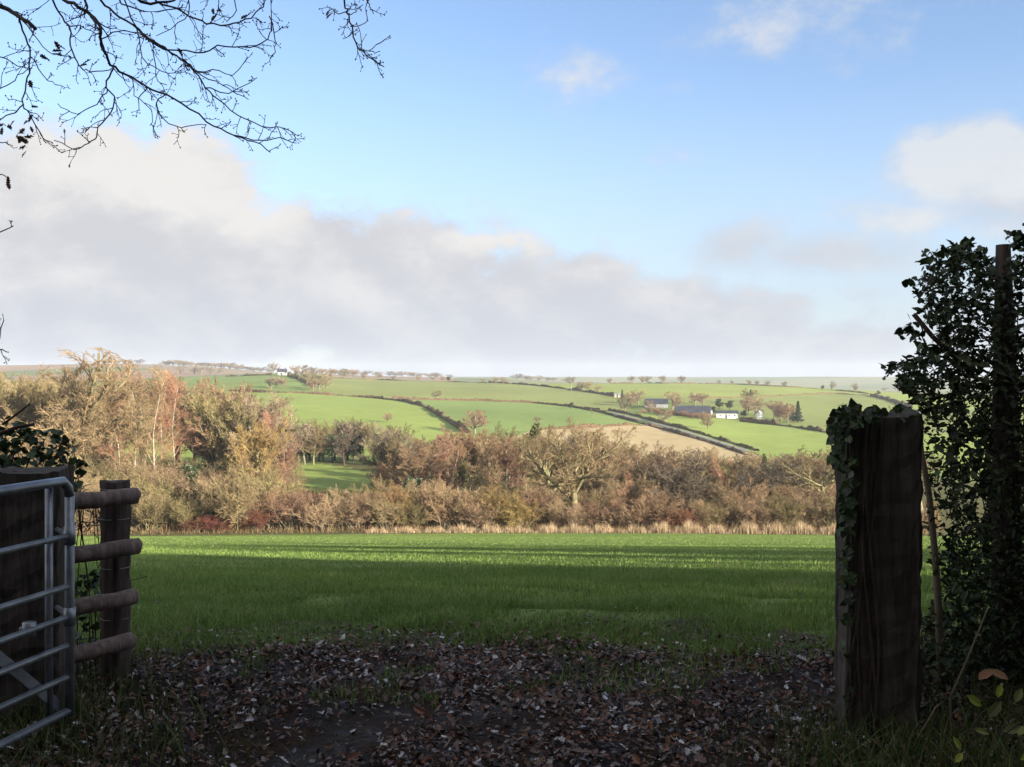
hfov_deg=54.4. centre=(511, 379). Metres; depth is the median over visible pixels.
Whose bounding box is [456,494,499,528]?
bush
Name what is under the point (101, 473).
bush
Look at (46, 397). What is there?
bare tree
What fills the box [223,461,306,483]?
bush
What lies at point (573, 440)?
bare tree
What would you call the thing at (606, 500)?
bush
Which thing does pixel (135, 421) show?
birch tree
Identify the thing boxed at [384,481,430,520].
bush
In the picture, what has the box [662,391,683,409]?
bare tree
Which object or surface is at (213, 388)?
bare tree
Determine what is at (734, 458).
bare tree
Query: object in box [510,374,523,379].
bare tree
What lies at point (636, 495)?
bush
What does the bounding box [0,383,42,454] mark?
bare tree
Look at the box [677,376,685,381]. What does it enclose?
bare tree
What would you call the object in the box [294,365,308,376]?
bare tree
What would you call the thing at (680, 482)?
bare tree
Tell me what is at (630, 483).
birch tree
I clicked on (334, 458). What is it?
bare tree
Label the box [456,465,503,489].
bush
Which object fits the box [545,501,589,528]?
bush
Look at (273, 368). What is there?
bare tree
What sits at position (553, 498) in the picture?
bush
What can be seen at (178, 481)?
bush
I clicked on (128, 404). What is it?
bare tree
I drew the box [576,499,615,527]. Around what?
bush
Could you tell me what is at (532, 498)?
bush
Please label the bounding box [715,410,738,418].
farmhouse
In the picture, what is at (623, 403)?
bare tree
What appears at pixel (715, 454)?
bare tree
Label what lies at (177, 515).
bush
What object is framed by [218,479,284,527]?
bush
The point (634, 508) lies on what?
bush
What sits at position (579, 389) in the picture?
hedgerow
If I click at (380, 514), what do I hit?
bush
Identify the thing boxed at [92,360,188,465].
bare tree
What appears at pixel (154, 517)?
bush
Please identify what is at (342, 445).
bare tree
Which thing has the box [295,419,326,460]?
bare tree
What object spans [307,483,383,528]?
bush
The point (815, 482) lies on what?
oak tree
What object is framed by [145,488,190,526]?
bush
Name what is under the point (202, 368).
bare tree
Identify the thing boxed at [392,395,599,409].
hedgerow
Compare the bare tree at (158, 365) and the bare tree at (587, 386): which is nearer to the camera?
the bare tree at (587, 386)
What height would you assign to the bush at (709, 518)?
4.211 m
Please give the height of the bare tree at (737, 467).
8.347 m
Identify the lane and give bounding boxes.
[610,412,748,450]
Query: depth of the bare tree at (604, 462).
162.94 m
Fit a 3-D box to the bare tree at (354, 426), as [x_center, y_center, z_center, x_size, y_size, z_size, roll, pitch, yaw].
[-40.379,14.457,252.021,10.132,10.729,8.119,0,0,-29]
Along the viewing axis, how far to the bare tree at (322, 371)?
841.34 m
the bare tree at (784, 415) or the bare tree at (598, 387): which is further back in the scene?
the bare tree at (598, 387)
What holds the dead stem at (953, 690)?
on the ground at (360, 738)
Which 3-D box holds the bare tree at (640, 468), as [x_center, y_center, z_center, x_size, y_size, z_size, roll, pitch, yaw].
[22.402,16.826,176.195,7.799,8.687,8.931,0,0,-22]
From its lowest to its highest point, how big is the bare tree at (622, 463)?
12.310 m
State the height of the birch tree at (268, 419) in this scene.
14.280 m
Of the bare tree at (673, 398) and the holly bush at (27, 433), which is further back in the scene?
the bare tree at (673, 398)
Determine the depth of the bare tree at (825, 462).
152.42 m
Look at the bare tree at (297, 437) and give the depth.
236.48 m
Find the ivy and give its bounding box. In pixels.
[826,398,917,740]
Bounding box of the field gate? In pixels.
[0,477,75,749]
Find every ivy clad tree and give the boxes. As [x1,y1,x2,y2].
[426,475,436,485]
[454,460,470,488]
[523,422,544,442]
[758,453,771,479]
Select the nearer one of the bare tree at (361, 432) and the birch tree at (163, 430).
the birch tree at (163, 430)
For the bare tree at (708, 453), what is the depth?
160.95 m
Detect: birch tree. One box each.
[58,399,112,471]
[94,389,147,468]
[104,376,157,479]
[119,367,184,470]
[125,368,178,461]
[141,374,191,461]
[141,375,199,464]
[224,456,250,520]
[240,412,277,462]
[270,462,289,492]
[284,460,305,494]
[443,443,468,492]
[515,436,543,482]
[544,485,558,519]
[608,471,628,508]
[612,471,634,514]
[708,456,733,487]
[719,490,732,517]
[728,458,738,484]
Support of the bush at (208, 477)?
on the hillside
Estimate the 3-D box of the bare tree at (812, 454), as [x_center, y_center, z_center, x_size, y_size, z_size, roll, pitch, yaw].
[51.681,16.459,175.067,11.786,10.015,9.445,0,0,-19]
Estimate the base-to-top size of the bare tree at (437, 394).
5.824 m
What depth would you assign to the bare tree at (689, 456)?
143.57 m
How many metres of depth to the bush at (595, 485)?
155.50 m
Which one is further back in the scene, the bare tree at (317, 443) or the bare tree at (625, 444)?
the bare tree at (317, 443)
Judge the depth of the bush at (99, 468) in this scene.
148.90 m
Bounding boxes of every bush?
[0,403,146,675]
[74,469,107,511]
[74,470,117,520]
[75,491,97,524]
[75,508,99,528]
[79,472,120,486]
[82,457,110,482]
[85,455,149,479]
[85,468,136,490]
[105,462,161,488]
[110,455,178,488]
[112,459,158,470]
[130,473,192,524]
[130,485,166,529]
[131,493,184,530]
[135,477,159,496]
[141,463,223,513]
[142,456,186,483]
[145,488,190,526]
[146,451,185,477]
[157,461,218,489]
[167,497,211,530]
[171,459,225,484]
[176,476,233,521]
[179,517,208,531]
[183,455,226,464]
[187,483,227,516]
[191,461,277,520]
[194,515,231,531]
[195,468,230,485]
[203,455,229,475]
[210,463,284,531]
[215,518,234,531]
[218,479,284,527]
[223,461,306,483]
[226,485,296,528]
[232,509,274,531]
[235,463,307,524]
[256,490,318,529]
[271,454,299,478]
[276,490,330,528]
[280,480,310,507]
[282,493,340,530]
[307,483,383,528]
[329,486,377,529]
[343,484,402,527]
[352,475,417,519]
[364,462,400,490]
[364,493,404,528]
[379,480,423,527]
[383,480,428,522]
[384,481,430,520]
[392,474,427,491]
[392,477,457,527]
[392,496,433,528]
[417,482,474,528]
[434,487,489,526]
[442,476,461,490]
[442,476,476,490]
[442,483,466,520]
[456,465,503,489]
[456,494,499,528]
[466,481,518,525]
[468,484,499,521]
[470,476,519,496]
[486,485,530,524]
[486,490,525,528]
[487,474,543,491]
[496,493,561,527]
[499,477,549,517]
[509,486,564,528]
[521,483,567,520]
[526,496,572,527]
[539,490,568,520]
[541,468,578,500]
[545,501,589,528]
[556,490,595,513]
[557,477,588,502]
[566,469,613,499]
[569,489,604,520]
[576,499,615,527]
[577,487,624,524]
[585,482,615,502]
[594,506,634,527]
[596,472,660,513]
[597,478,640,513]
[597,494,659,528]
[607,474,650,510]
[629,486,682,526]
[644,405,653,412]
[645,490,683,516]
[652,507,704,527]
[667,489,702,516]
[672,498,714,524]
[684,479,716,501]
[685,487,719,508]
[690,497,729,527]
[697,411,715,417]
[699,478,736,513]
[705,490,765,527]
[711,477,773,524]
[717,470,746,490]
[732,477,781,523]
[739,498,782,527]
[766,482,790,520]
[767,492,806,526]
[769,483,822,520]
[774,491,832,528]
[790,484,820,513]
[796,488,829,522]
[796,496,835,527]
[803,483,835,515]
[808,492,835,524]
[879,223,1023,717]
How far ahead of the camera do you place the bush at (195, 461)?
164.39 m
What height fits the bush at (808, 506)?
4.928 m
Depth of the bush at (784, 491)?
132.06 m
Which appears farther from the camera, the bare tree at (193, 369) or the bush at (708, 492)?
the bare tree at (193, 369)
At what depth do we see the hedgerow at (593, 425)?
414.51 m
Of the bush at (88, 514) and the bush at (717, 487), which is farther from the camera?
the bush at (717, 487)
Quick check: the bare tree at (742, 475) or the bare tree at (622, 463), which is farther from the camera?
the bare tree at (622, 463)
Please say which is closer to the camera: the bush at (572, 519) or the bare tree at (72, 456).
the bush at (572, 519)
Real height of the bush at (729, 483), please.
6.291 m
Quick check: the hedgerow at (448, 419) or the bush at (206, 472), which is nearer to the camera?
the bush at (206, 472)
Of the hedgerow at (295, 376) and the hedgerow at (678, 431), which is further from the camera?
the hedgerow at (295, 376)
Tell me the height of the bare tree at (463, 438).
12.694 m
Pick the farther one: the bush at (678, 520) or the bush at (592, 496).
the bush at (592, 496)
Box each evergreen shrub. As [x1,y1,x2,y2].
[179,461,224,479]
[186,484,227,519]
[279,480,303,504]
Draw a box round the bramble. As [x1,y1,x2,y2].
[953,669,1023,766]
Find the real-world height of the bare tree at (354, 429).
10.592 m
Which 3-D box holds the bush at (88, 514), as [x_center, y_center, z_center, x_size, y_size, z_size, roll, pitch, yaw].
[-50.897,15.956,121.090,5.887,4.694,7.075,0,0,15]
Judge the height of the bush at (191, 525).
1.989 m
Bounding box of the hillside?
[0,364,1023,535]
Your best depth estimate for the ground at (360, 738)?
4.76 m
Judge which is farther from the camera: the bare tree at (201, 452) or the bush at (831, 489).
the bare tree at (201, 452)
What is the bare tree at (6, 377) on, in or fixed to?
on the hillside
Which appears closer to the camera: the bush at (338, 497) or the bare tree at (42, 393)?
the bush at (338, 497)
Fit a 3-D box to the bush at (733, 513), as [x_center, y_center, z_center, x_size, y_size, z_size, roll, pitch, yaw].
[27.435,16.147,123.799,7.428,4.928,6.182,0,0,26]
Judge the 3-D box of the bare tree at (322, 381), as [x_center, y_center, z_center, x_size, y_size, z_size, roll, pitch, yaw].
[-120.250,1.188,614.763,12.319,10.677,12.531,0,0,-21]
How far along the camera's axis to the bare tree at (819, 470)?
173.61 m
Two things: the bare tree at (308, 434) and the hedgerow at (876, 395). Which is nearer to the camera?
the bare tree at (308, 434)
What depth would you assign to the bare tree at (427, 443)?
169.34 m
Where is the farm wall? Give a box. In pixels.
[654,408,698,417]
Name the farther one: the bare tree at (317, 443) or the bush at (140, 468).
the bare tree at (317, 443)
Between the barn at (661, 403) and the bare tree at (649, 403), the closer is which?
the bare tree at (649, 403)
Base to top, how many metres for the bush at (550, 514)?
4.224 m
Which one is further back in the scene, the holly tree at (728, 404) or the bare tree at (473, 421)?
the holly tree at (728, 404)
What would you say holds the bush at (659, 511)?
on the hillside
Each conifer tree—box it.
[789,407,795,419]
[792,401,804,421]
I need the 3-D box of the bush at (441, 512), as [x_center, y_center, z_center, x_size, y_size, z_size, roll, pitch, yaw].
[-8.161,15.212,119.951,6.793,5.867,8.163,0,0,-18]
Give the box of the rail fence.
[75,479,142,682]
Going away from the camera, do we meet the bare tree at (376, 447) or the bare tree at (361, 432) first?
the bare tree at (376, 447)
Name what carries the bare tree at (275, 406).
on the hillside
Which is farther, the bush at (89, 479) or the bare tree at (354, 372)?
the bare tree at (354, 372)
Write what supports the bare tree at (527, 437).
on the hillside
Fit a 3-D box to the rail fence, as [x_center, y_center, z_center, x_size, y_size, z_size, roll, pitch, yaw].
[-2.258,1.167,5.104,0.658,1.266,0.302,0,0,-44]
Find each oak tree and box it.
[0,347,167,465]
[508,412,636,524]
[523,423,585,494]
[777,446,835,495]
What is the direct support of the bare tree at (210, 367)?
on the hillside
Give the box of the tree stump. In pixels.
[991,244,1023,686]
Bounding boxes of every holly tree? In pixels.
[178,462,201,489]
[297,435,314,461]
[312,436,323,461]
[321,434,340,462]
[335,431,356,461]
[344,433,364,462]
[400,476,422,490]
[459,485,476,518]
[715,399,723,406]
[725,400,733,409]
[740,410,747,415]
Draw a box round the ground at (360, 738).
[0,645,1023,766]
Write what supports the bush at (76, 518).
on the hillside
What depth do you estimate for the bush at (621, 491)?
137.99 m
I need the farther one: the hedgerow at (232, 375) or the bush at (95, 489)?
the hedgerow at (232, 375)
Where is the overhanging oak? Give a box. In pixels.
[0,0,390,363]
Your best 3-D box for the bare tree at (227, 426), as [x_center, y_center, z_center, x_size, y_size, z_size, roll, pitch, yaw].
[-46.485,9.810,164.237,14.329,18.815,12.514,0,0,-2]
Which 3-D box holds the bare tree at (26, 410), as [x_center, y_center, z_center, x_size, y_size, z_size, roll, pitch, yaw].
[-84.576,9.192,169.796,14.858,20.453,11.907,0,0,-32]
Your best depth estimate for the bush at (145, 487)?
125.13 m
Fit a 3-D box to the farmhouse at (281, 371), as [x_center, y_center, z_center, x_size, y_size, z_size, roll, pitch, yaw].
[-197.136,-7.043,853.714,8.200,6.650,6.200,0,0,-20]
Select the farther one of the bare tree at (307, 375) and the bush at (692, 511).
the bare tree at (307, 375)
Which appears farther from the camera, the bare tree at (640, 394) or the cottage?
the bare tree at (640, 394)
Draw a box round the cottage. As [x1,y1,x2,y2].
[756,408,763,418]
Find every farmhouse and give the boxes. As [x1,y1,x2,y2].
[277,368,286,374]
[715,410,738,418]
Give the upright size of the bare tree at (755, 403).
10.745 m
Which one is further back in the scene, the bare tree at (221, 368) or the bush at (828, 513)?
the bare tree at (221, 368)
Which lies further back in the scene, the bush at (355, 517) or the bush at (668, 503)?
the bush at (668, 503)
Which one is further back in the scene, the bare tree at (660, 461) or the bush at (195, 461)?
the bush at (195, 461)
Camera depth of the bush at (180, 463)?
148.22 m
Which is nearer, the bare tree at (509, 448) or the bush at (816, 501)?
the bush at (816, 501)
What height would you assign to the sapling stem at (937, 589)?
1.443 m
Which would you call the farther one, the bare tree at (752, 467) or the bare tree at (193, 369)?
the bare tree at (193, 369)
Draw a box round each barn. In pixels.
[644,399,667,407]
[674,406,710,415]
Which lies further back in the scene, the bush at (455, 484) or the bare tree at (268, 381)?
the bare tree at (268, 381)
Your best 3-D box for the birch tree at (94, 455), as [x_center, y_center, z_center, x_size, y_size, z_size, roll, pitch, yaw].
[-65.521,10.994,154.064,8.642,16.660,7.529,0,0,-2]
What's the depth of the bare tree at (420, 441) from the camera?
175.07 m
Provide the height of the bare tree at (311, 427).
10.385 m
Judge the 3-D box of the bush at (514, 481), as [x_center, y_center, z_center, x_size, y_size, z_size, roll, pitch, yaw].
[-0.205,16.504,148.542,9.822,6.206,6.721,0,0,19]
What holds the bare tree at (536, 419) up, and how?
on the hillside
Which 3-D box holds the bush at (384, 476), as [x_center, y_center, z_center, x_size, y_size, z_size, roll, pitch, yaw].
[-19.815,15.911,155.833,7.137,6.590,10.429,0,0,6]
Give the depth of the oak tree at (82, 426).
147.23 m
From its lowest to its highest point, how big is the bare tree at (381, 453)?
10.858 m
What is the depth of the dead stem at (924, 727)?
4.20 m
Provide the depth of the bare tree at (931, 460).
149.65 m
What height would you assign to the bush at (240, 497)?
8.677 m
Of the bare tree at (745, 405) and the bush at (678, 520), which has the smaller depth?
the bush at (678, 520)
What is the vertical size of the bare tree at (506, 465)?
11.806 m
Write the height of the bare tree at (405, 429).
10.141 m
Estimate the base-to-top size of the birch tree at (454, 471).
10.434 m
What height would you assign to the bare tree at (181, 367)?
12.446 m
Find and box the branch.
[912,313,978,380]
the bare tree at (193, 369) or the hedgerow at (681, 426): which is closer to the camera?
the hedgerow at (681, 426)
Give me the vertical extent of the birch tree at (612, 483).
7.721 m
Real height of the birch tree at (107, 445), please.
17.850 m
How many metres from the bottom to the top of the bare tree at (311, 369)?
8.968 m
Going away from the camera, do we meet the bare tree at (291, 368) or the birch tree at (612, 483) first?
the birch tree at (612, 483)
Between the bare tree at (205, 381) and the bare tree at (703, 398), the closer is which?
the bare tree at (205, 381)
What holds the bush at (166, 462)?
on the hillside
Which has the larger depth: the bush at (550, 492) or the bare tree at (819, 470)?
the bare tree at (819, 470)
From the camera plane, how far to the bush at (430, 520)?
121.90 m
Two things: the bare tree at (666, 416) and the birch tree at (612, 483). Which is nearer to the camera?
the birch tree at (612, 483)
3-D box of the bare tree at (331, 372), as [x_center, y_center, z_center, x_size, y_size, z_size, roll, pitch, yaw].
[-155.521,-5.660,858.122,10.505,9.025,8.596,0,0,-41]
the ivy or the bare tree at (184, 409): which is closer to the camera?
the ivy
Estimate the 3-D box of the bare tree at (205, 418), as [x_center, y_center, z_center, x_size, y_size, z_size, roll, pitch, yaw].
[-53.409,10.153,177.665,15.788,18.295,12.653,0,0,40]
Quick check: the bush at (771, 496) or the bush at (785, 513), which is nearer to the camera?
the bush at (785, 513)
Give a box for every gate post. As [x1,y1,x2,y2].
[0,464,75,724]
[833,408,923,743]
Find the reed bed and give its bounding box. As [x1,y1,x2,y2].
[366,519,835,534]
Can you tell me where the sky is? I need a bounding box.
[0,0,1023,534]
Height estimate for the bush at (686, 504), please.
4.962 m
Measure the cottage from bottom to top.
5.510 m
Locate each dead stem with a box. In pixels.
[913,688,970,748]
[949,607,987,744]
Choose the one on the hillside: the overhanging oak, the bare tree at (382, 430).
the bare tree at (382, 430)
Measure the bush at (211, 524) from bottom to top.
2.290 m
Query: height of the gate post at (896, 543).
1.669 m
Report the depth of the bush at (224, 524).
116.55 m
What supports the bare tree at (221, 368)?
on the hillside
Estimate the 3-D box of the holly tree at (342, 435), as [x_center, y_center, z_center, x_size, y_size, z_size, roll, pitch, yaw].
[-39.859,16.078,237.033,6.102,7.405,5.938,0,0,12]
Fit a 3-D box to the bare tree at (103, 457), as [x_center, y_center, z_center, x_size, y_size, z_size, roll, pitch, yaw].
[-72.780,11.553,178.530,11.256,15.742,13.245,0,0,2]
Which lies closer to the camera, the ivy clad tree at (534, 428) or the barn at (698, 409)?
the ivy clad tree at (534, 428)
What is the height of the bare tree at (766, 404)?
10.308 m
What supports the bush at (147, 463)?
on the hillside
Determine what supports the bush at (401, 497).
on the hillside
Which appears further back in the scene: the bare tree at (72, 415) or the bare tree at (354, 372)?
the bare tree at (354, 372)
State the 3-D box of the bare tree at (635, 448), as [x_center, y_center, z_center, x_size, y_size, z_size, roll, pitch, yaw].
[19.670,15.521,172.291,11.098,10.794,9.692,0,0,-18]
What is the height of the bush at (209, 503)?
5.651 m
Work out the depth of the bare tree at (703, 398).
601.70 m
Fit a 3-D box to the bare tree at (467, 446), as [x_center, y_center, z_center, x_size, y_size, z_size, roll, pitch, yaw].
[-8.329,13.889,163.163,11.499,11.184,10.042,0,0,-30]
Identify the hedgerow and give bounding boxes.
[225,372,271,376]
[228,388,382,398]
[287,371,314,386]
[324,377,487,382]
[382,397,469,431]
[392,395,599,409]
[488,380,613,395]
[541,422,656,429]
[573,406,748,454]
[608,408,759,450]
[609,382,878,394]
[706,392,869,398]
[739,417,825,432]
[870,393,912,407]
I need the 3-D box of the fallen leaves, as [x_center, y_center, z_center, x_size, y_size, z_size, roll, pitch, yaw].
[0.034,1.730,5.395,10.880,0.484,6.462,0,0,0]
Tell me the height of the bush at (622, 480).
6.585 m
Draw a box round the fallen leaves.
[0,592,1023,766]
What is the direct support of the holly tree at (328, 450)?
on the hillside
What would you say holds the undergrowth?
on the hillside
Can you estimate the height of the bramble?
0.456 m
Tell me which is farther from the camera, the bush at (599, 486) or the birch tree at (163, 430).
the birch tree at (163, 430)
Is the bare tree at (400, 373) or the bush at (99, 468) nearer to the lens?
the bush at (99, 468)
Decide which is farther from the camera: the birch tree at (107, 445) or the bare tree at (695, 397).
the bare tree at (695, 397)
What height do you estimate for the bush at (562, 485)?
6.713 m
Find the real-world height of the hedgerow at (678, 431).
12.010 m
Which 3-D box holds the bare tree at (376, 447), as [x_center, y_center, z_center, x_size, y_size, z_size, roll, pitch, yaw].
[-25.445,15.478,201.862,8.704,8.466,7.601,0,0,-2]
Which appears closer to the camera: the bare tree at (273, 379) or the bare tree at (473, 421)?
the bare tree at (473, 421)
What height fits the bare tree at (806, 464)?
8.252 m
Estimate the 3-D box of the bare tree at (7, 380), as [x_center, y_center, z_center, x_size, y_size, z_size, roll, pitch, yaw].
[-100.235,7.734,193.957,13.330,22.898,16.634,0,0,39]
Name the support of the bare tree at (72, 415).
on the hillside
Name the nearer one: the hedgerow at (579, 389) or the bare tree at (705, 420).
the bare tree at (705, 420)
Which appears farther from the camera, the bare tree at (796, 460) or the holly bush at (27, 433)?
the bare tree at (796, 460)
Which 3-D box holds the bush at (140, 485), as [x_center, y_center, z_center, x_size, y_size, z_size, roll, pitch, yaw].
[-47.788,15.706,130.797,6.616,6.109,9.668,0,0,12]
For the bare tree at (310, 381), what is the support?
on the hillside
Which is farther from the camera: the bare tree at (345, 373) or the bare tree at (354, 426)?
the bare tree at (345, 373)
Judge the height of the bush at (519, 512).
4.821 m
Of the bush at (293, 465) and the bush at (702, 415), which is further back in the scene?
the bush at (702, 415)
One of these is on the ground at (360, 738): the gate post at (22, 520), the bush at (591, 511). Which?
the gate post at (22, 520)
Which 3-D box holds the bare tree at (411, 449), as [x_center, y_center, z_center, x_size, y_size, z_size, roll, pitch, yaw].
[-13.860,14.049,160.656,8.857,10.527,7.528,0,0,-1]
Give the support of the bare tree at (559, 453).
on the hillside
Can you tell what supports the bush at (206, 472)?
on the hillside
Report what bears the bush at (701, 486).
on the hillside
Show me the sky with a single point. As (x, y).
(545, 188)
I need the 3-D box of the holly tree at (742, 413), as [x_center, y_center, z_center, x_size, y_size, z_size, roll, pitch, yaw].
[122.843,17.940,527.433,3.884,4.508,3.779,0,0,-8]
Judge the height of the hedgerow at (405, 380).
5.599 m
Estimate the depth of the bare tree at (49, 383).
199.60 m
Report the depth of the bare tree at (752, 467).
164.25 m
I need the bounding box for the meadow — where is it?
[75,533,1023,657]
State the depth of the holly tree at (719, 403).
581.33 m
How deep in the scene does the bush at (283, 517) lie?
118.92 m
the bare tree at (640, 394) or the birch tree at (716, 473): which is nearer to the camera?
the birch tree at (716, 473)
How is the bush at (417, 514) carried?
on the hillside
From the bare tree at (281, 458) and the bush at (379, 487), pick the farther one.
the bare tree at (281, 458)
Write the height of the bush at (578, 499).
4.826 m
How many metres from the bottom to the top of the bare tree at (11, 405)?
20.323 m
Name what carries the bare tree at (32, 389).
on the hillside
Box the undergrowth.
[75,486,941,534]
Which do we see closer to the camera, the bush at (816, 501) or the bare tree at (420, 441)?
the bush at (816, 501)
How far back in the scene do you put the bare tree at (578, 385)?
724.96 m
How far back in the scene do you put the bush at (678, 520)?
118.09 m
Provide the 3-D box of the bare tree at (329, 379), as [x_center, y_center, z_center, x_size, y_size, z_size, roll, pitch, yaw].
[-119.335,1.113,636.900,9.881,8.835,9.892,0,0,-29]
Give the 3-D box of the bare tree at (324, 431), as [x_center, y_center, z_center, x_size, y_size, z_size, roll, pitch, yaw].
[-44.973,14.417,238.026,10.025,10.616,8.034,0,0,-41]
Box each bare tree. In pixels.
[0,368,26,402]
[0,374,48,460]
[0,378,37,459]
[0,381,31,441]
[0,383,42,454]
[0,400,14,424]
[1,371,18,387]
[9,372,26,388]
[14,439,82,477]
[18,363,80,403]
[22,366,103,454]
[23,378,65,404]
[25,366,64,391]
[26,379,76,423]
[37,380,102,457]
[52,407,108,469]
[79,403,134,467]
[82,380,143,469]
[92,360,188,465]
[135,367,217,465]
[143,379,217,461]
[150,363,164,371]
[164,386,243,461]
[174,365,184,372]
[174,390,242,466]
[182,374,252,458]
[184,383,267,475]
[188,364,200,373]
[195,365,207,373]
[204,384,293,454]
[205,366,217,373]
[209,385,310,456]
[212,367,223,374]
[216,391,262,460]
[217,421,274,475]
[225,413,294,485]
[253,421,304,482]
[263,378,273,386]
[268,362,280,373]
[269,377,280,387]
[270,398,297,449]
[275,377,287,387]
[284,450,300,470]
[288,424,311,461]
[289,424,315,464]
[290,366,299,374]
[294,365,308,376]
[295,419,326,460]
[300,418,317,458]
[300,432,329,464]
[301,370,313,379]
[305,378,320,390]
[307,373,327,389]
[308,367,317,373]
[311,419,338,461]
[317,420,345,460]
[318,368,328,377]
[320,375,333,387]
[324,430,360,465]
[327,368,336,377]
[327,420,364,459]
[332,417,353,429]
[338,368,349,378]
[341,420,375,460]
[343,417,364,457]
[348,369,357,378]
[355,427,401,480]
[359,429,395,454]
[360,422,392,459]
[367,436,399,462]
[368,422,409,445]
[381,439,448,487]
[382,412,391,421]
[384,438,417,476]
[386,421,418,446]
[386,438,428,473]
[397,371,408,376]
[398,435,454,483]
[399,435,435,474]
[402,435,440,459]
[426,431,485,479]
[429,429,473,481]
[432,390,441,397]
[438,422,494,485]
[450,434,495,485]
[461,410,490,433]
[466,432,509,479]
[475,421,520,482]
[478,434,530,492]
[493,434,539,476]
[494,435,547,479]
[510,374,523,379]
[516,430,570,487]
[532,416,540,423]
[541,431,578,474]
[541,432,575,478]
[553,428,587,468]
[560,430,635,483]
[572,436,622,480]
[575,382,584,388]
[584,382,592,389]
[594,385,601,391]
[608,440,649,482]
[612,440,649,480]
[615,440,699,491]
[616,396,633,410]
[623,390,639,402]
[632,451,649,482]
[633,389,644,403]
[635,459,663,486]
[641,447,716,495]
[643,400,655,407]
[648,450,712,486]
[648,461,709,520]
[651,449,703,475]
[656,410,672,421]
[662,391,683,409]
[666,451,714,475]
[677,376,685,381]
[677,446,735,486]
[688,392,700,404]
[696,393,709,404]
[699,446,760,480]
[700,416,714,428]
[708,457,736,488]
[717,450,762,476]
[719,454,754,487]
[733,462,796,510]
[735,451,761,482]
[738,453,807,494]
[739,396,757,413]
[740,388,758,401]
[744,396,764,415]
[764,400,782,418]
[766,452,815,487]
[767,452,797,463]
[770,401,792,420]
[773,453,820,488]
[776,404,796,421]
[784,445,824,471]
[801,456,814,474]
[813,460,831,486]
[815,450,831,480]
[921,453,958,512]
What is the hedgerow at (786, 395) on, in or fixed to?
on the hillside
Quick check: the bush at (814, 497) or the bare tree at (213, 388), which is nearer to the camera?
the bush at (814, 497)
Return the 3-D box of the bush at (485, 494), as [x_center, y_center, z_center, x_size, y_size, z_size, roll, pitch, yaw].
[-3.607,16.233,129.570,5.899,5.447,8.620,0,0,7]
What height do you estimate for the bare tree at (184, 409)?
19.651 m
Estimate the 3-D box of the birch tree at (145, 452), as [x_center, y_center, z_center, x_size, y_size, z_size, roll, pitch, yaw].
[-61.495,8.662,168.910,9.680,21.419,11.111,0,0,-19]
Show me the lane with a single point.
(685, 431)
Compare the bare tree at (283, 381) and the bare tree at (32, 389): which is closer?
the bare tree at (32, 389)
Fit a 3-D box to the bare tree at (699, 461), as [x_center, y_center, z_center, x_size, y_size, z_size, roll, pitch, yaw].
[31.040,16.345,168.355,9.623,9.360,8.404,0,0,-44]
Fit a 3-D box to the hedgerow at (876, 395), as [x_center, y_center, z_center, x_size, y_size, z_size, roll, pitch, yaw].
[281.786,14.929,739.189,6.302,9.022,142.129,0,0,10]
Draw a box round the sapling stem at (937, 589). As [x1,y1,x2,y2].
[922,445,945,695]
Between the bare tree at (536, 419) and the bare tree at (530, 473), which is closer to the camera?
the bare tree at (530, 473)
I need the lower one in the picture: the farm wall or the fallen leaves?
the fallen leaves
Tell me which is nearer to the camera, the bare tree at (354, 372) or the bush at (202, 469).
the bush at (202, 469)
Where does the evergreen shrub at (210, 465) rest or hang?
on the hillside
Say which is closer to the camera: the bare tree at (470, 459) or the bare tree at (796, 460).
the bare tree at (796, 460)
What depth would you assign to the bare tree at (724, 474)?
165.31 m

